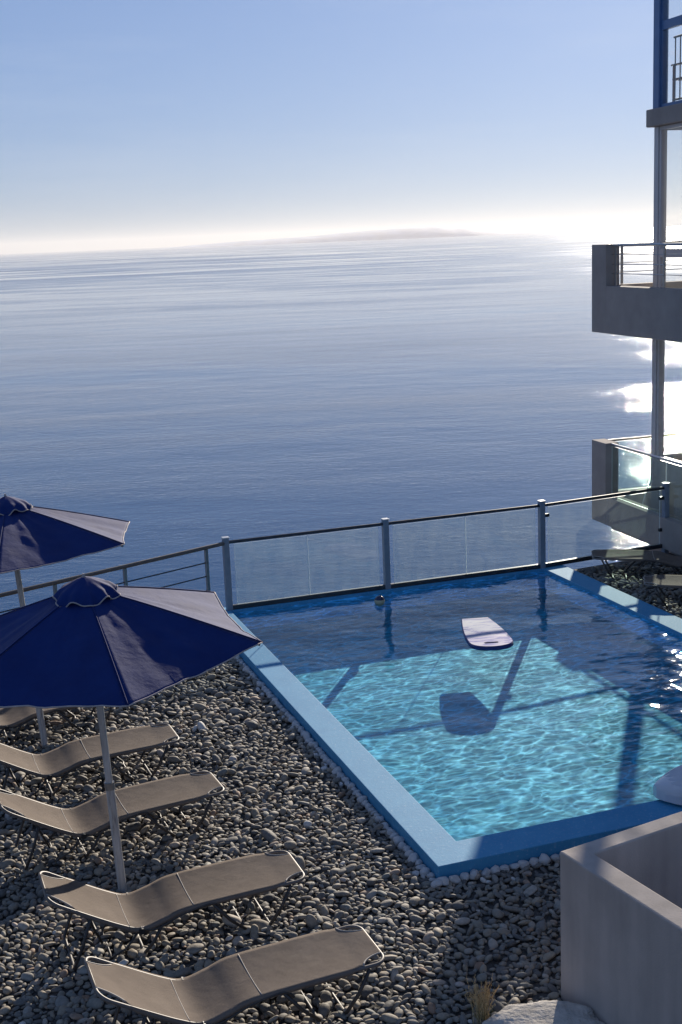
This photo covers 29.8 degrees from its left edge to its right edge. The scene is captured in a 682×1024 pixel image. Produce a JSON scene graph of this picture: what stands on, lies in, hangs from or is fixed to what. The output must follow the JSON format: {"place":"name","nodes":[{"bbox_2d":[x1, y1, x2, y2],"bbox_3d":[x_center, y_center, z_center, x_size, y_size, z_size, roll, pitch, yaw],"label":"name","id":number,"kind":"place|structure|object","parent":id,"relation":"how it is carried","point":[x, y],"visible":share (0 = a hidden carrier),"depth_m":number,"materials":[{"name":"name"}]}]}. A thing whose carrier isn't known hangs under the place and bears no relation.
{"place":"outdoors","nodes":[
{"label":"outdoors","id":0,"kind":"place"},
{"bbox_2d":[0,226,681,614],"bbox_3d":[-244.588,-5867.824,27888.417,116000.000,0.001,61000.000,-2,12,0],"label":"sea","id":1,"kind":"structure","parent":0,"point":[166,400],"depth_m":537.17,"materials":[{"name":"blue liquid"}]},
{"bbox_2d":[0,553,681,1023],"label":"ground","id":2,"kind":"structure","parent":0,"point":[408,895],"depth_m":10.29,"materials":[{"name":"grey gravel"}]},
{"bbox_2d":[0,494,129,747],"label":"parasol","id":3,"kind":"object","parent":2,"relation":"on","point":[31,536],"visible":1,"depth_m":12.78,"materials":[{"name":"fabric"}]},
{"bbox_2d":[0,542,224,612],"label":"metal railing","id":4,"kind":"object","parent":2,"relation":"on","point":[124,567],"visible":0.38,"depth_m":16.67,"materials":[{"name":"grey metal"}]},
{"bbox_2d":[0,573,262,892],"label":"parasol","id":5,"kind":"object","parent":2,"relation":"on","point":[99,644],"visible":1,"depth_m":9.43,"materials":[{"name":"fabric"}]},
{"bbox_2d":[257,682,265,687],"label":"white stone","id":6,"kind":"object","parent":2,"relation":"on","point":[260,684],"visible":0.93,"depth_m":15.09,"materials":[{"name":"grey stone"}]},
{"bbox_2d":[288,716,295,722],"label":"white stone","id":7,"kind":"object","parent":2,"relation":"on","point":[291,719],"visible":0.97,"depth_m":13.97,"materials":[{"name":"grey stone"}]},
{"bbox_2d":[305,738,313,742],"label":"white stone","id":8,"kind":"object","parent":2,"relation":"on","point":[307,740],"visible":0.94,"depth_m":13.35,"materials":[{"name":"grey stone"}]},
{"bbox_2d":[332,766,341,774],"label":"white stone","id":9,"kind":"object","parent":2,"relation":"on","point":[335,770],"visible":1,"depth_m":12.56,"materials":[{"name":"grey stone"}]},
{"bbox_2d":[0,561,681,1023],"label":"pebbles","id":10,"kind":"object","parent":2,"relation":"on","point":[66,1009],"visible":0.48,"depth_m":10.40,"materials":[{"name":"gravel"}]},
{"bbox_2d":[0,707,112,745],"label":"sunbed","id":11,"kind":"object","parent":10,"relation":"on","point":[13,717],"visible":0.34,"depth_m":13.76,"materials":[{"name":"beige fabric"}]},
{"bbox_2d":[0,723,179,797],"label":"sunbed","id":12,"kind":"object","parent":10,"relation":"on","point":[64,760],"visible":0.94,"depth_m":12.59,"materials":[{"name":"beige fabric"}]},
{"bbox_2d":[0,771,224,869],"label":"sunbed","id":13,"kind":"object","parent":10,"relation":"on","point":[85,820],"visible":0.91,"depth_m":11.30,"materials":[{"name":"beige fabric"}]},
{"bbox_2d":[38,850,304,969],"bbox_3d":[-1.260,2.914,9.767,1.963,0.620,0.592,-7,13,-20],"label":"sunbed","id":14,"kind":"object","parent":10,"relation":"on","point":[159,904],"visible":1,"depth_m":9.72,"materials":[{"name":"beige fabric"}]},
{"bbox_2d":[84,925,384,1023],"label":"sunbed","id":15,"kind":"object","parent":10,"relation":"on","point":[224,990],"visible":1,"depth_m":8.57,"materials":[{"name":"beige fabric"}]},
{"bbox_2d":[303,732,310,740],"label":"white stone","id":16,"kind":"object","parent":10,"relation":"on","point":[306,735],"visible":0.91,"depth_m":13.45,"materials":[{"name":"grey stone"}]},
{"bbox_2d":[308,741,318,748],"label":"white stone","id":17,"kind":"object","parent":10,"relation":"on","point":[311,744],"visible":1,"depth_m":13.25,"materials":[{"name":"grey stone"}]},
{"bbox_2d":[330,763,337,768],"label":"white stone","id":18,"kind":"object","parent":10,"relation":"on","point":[333,765],"visible":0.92,"depth_m":12.65,"materials":[{"name":"grey stone"}]},
{"bbox_2d":[337,772,344,778],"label":"white stone","id":19,"kind":"object","parent":10,"relation":"on","point":[339,774],"visible":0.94,"depth_m":12.49,"materials":[{"name":"white stone"}]},
{"bbox_2d":[342,777,349,782],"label":"white stone","id":20,"kind":"object","parent":10,"relation":"on","point":[344,779],"visible":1,"depth_m":12.35,"materials":[{"name":"white stone"}]},
{"bbox_2d":[361,800,368,806],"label":"white stone","id":21,"kind":"object","parent":10,"relation":"on","point":[364,802],"visible":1,"depth_m":11.83,"materials":[{"name":"white stone"}]},
{"bbox_2d":[381,822,388,829],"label":"white stone","id":22,"kind":"object","parent":10,"relation":"on","point":[385,824],"visible":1,"depth_m":11.36,"materials":[{"name":"white stone"}]},
{"bbox_2d":[389,832,398,839],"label":"white stone","id":23,"kind":"object","parent":10,"relation":"on","point":[392,835],"visible":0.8,"depth_m":11.16,"materials":[{"name":"white stone"}]},
{"bbox_2d":[393,836,404,844],"bbox_3d":[0.496,2.836,11.087,0.104,0.070,0.096,-31,46,-22],"label":"white stone","id":24,"kind":"object","parent":10,"relation":"on","point":[397,840],"visible":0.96,"depth_m":11.06,"materials":[{"name":"white stone"}]},
{"bbox_2d":[398,841,405,849],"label":"white stone","id":25,"kind":"object","parent":10,"relation":"on","point":[402,844],"visible":1,"depth_m":10.97,"materials":[{"name":"white stone"}]},
{"bbox_2d":[403,845,410,851],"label":"white stone","id":26,"kind":"object","parent":10,"relation":"on","point":[406,848],"visible":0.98,"depth_m":10.91,"materials":[{"name":"white stone"}]},
{"bbox_2d":[412,870,418,875],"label":"white stone","id":27,"kind":"object","parent":10,"relation":"on","point":[415,873],"visible":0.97,"depth_m":10.51,"materials":[{"name":"white stone"}]},
{"bbox_2d":[415,864,425,869],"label":"white stone","id":28,"kind":"object","parent":10,"relation":"on","point":[419,867],"visible":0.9,"depth_m":10.60,"materials":[{"name":"white stone"}]},
{"bbox_2d":[448,875,460,884],"bbox_3d":[0.913,2.980,10.392,0.100,0.082,0.079,6,-9,-25],"label":"white stone","id":29,"kind":"object","parent":10,"relation":"on","point":[456,879],"visible":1,"depth_m":10.36,"materials":[{"name":"white stone"}]},
{"bbox_2d":[469,869,478,880],"bbox_3d":[1.083,2.958,10.441,0.082,0.090,0.102,-9,2,15],"label":"white stone","id":30,"kind":"object","parent":10,"relation":"on","point":[473,874],"visible":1,"depth_m":10.41,"materials":[{"name":"white stone"}]},
{"bbox_2d":[464,973,500,1023],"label":"grass tuft","id":31,"kind":"object","parent":10,"relation":"on","point":[483,1013],"visible":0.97,"depth_m":8.48,"materials":[{"name":"plant"}]},
{"bbox_2d":[509,863,519,868],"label":"white stone","id":32,"kind":"object","parent":10,"relation":"on","point":[514,866],"visible":1,"depth_m":10.55,"materials":[{"name":"white stone"}]},
{"bbox_2d":[538,853,550,865],"bbox_3d":[1.684,2.879,10.635,0.110,0.090,0.091,3,13,22],"label":"white stone","id":33,"kind":"object","parent":10,"relation":"on","point":[543,859],"visible":1,"depth_m":10.61,"materials":[{"name":"white stone"}]},
{"bbox_2d":[347,783,354,789],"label":"white stone","id":34,"kind":"object","parent":2,"relation":"on","point":[350,786],"visible":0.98,"depth_m":12.20,"materials":[{"name":"white stone"}]},
{"bbox_2d":[357,796,366,802],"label":"white stone","id":35,"kind":"object","parent":2,"relation":"on","point":[360,799],"visible":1,"depth_m":11.90,"materials":[{"name":"white stone"}]},
{"bbox_2d":[365,803,372,809],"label":"white stone","id":36,"kind":"object","parent":2,"relation":"on","point":[368,806],"visible":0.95,"depth_m":11.77,"materials":[{"name":"white stone"}]},
{"bbox_2d":[375,816,383,823],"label":"white stone","id":37,"kind":"object","parent":2,"relation":"on","point":[378,819],"visible":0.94,"depth_m":11.50,"materials":[{"name":"white stone"}]},
{"bbox_2d":[387,829,395,834],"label":"white stone","id":38,"kind":"object","parent":2,"relation":"on","point":[390,831],"visible":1,"depth_m":11.23,"materials":[{"name":"white stone"}]},
{"bbox_2d":[404,850,413,857],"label":"white stone","id":39,"kind":"object","parent":2,"relation":"on","point":[407,853],"visible":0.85,"depth_m":10.83,"materials":[{"name":"white stone"}]},
{"bbox_2d":[407,852,419,861],"bbox_3d":[0.613,2.913,10.758,0.094,0.079,0.120,25,39,25],"label":"white stone","id":40,"kind":"object","parent":2,"relation":"on","point":[413,857],"visible":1,"depth_m":10.74,"materials":[{"name":"white stone"}]},
{"bbox_2d":[415,859,422,864],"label":"white stone","id":41,"kind":"object","parent":2,"relation":"on","point":[418,861],"visible":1,"depth_m":10.68,"materials":[{"name":"white stone"}]},
{"bbox_2d":[420,867,429,875],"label":"white stone","id":42,"kind":"object","parent":2,"relation":"on","point":[425,871],"visible":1,"depth_m":10.50,"materials":[{"name":"white stone"}]},
{"bbox_2d":[426,872,434,877],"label":"white stone","id":43,"kind":"object","parent":2,"relation":"on","point":[430,875],"visible":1,"depth_m":10.46,"materials":[{"name":"white stone"}]},
{"bbox_2d":[431,879,442,887],"bbox_3d":[0.769,2.996,10.327,0.098,0.068,0.077,-18,7,-14],"label":"white stone","id":44,"kind":"object","parent":2,"relation":"on","point":[436,883],"visible":1,"depth_m":10.31,"materials":[{"name":"white stone"}]},
{"bbox_2d":[437,876,448,885],"bbox_3d":[0.821,2.982,10.359,0.106,0.077,0.090,-2,27,4],"label":"white stone","id":45,"kind":"object","parent":2,"relation":"on","point":[445,880],"visible":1,"depth_m":10.33,"materials":[{"name":"white stone"}]},
{"bbox_2d":[221,482,669,610],"bbox_3d":[1.806,0.539,18.975,7.290,1.192,0.255,-7,13,-20],"label":"glass fence","id":46,"kind":"object","parent":2,"relation":"on","point":[385,523],"visible":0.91,"depth_m":18.69,"materials":[{"name":"clear glass"}]},
{"bbox_2d":[224,565,681,877],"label":"swimming pool","id":47,"kind":"structure","parent":2,"relation":"on","point":[556,728],"depth_m":15.27,"materials":[{"name":"paint"}]},
{"bbox_2d":[653,765,681,804],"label":"plastic lounger","id":48,"kind":"object","parent":47,"relation":"on","point":[667,786],"visible":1,"depth_m":11.34,"materials":[{"name":"white plastic"}]},
{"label":"pool water","id":49,"kind":"structure","parent":47,"relation":"in","visible":0},
{"bbox_2d":[374,595,384,605],"bbox_3d":[0.544,1.251,18.087,0.150,0.153,0.150,-2,12,0],"label":"ball","id":50,"kind":"object","parent":49,"relation":"on","point":[379,600],"visible":1,"depth_m":18.04,"materials":[{"name":"plastic"}]},
{"bbox_2d":[461,617,512,650],"bbox_3d":[1.843,1.562,16.484,0.560,0.066,1.255,-3,12,-5],"label":"bodyboard","id":51,"kind":"object","parent":49,"relation":"on","point":[485,634],"visible":1,"depth_m":16.32,"materials":[{"name":"white plastic"}]},
{"bbox_2d":[459,872,468,880],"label":"white stone","id":52,"kind":"object","parent":2,"relation":"on","point":[463,875],"visible":1,"depth_m":10.41,"materials":[{"name":"white stone"}]},
{"bbox_2d":[481,868,490,876],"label":"white stone","id":53,"kind":"object","parent":2,"relation":"on","point":[486,871],"visible":1,"depth_m":10.47,"materials":[{"name":"white stone"}]},
{"bbox_2d":[490,865,499,873],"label":"white stone","id":54,"kind":"object","parent":2,"relation":"on","point":[494,868],"visible":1,"depth_m":10.48,"materials":[{"name":"white stone"}]},
{"bbox_2d":[499,864,509,871],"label":"white stone","id":55,"kind":"object","parent":2,"relation":"on","point":[504,867],"visible":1,"depth_m":10.52,"materials":[{"name":"white stone"}]},
{"bbox_2d":[518,860,528,869],"bbox_3d":[1.503,2.914,10.593,0.109,0.077,0.080,2,-5,-6],"label":"white stone","id":56,"kind":"object","parent":2,"relation":"on","point":[522,863],"visible":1,"depth_m":10.56,"materials":[{"name":"white stone"}]},
{"bbox_2d":[529,857,538,866],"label":"white stone","id":57,"kind":"object","parent":2,"relation":"on","point":[533,861],"visible":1,"depth_m":10.60,"materials":[{"name":"white stone"}]},
{"bbox_2d":[482,1000,604,1023],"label":"rock","id":58,"kind":"object","parent":2,"relation":"on","point":[552,1012],"visible":1,"depth_m":8.38,"materials":[{"name":"stone"}]},
{"bbox_2d":[550,854,559,860],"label":"white stone","id":59,"kind":"object","parent":2,"relation":"on","point":[553,857],"visible":0.98,"depth_m":10.66,"materials":[{"name":"white stone"}]},
{"bbox_2d":[560,811,681,1023],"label":"wall","id":60,"kind":"structure","parent":2,"relation":"on","point":[621,923],"depth_m":8.30,"materials":[{"name":"grey concrete"}]},
{"bbox_2d":[591,549,681,579],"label":"sunbed","id":61,"kind":"object","parent":2,"relation":"on","point":[644,556],"visible":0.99,"depth_m":19.11,"materials":[{"name":"beige fabric"}]},
{"bbox_2d":[592,0,681,555],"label":"hotel building","id":62,"kind":"structure","parent":2,"relation":"on","point":[651,310],"depth_m":21.09,"materials":[{"name":"grey paint"}]},
{"bbox_2d":[642,447,664,503],"bbox_3d":[5.308,-0.559,22.041,0.547,1.072,0.169,-9,14,-29],"label":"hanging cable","id":63,"kind":"object","parent":62,"relation":"hanging from","point":[651,481],"visible":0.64,"depth_m":22.10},
{"bbox_2d":[667,0,668,102],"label":"window frame","id":64,"kind":"structure","parent":62,"relation":"in","point":[668,0],"depth_m":20.69,"materials":[{"name":"blue paint"}]},
{"bbox_2d":[656,340,681,463],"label":"window frame","id":65,"kind":"structure","parent":62,"relation":"in","point":[659,342],"depth_m":21.71,"materials":[{"name":"paint"}]},
{"bbox_2d":[658,123,681,286],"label":"window frame","id":66,"kind":"structure","parent":62,"relation":"in","point":[662,128],"depth_m":20.98,"materials":[{"name":"paint"}]},
{"bbox_2d":[661,0,681,106],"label":"window frame","id":67,"kind":"structure","parent":62,"relation":"in","point":[676,21],"depth_m":20.50,"materials":[{"name":"blue paint"}]},
{"bbox_2d":[662,340,681,456],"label":"window frame","id":68,"kind":"structure","parent":62,"relation":"in","point":[675,453],"depth_m":21.90,"materials":[{"name":"paint"}]},
{"bbox_2d":[664,127,681,242],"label":"window frame","id":69,"kind":"structure","parent":62,"relation":"in","point":[679,128],"depth_m":21.09,"materials":[{"name":"paint"}]},
{"bbox_2d":[671,62,681,101],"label":"wooden chair","id":70,"kind":"object","parent":62,"relation":"on","point":[673,65],"visible":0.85,"depth_m":20.71,"materials":[{"name":"grey wood"}]},
{"bbox_2d":[643,574,681,608],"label":"sunbed","id":71,"kind":"object","parent":2,"relation":"on","point":[668,581],"visible":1,"depth_m":17.66,"materials":[{"name":"beige fabric"}]},
{"bbox_2d":[0,0,681,253],"label":"sky","id":72,"kind":"structure","parent":0,"point":[125,124],"materials":[{"name":"blue"}]},
{"bbox_2d":[161,227,621,248],"bbox_3d":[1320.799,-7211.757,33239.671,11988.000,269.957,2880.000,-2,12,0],"label":"island","id":73,"kind":"structure","parent":0,"point":[405,233],"depth_m":32153.98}
]}

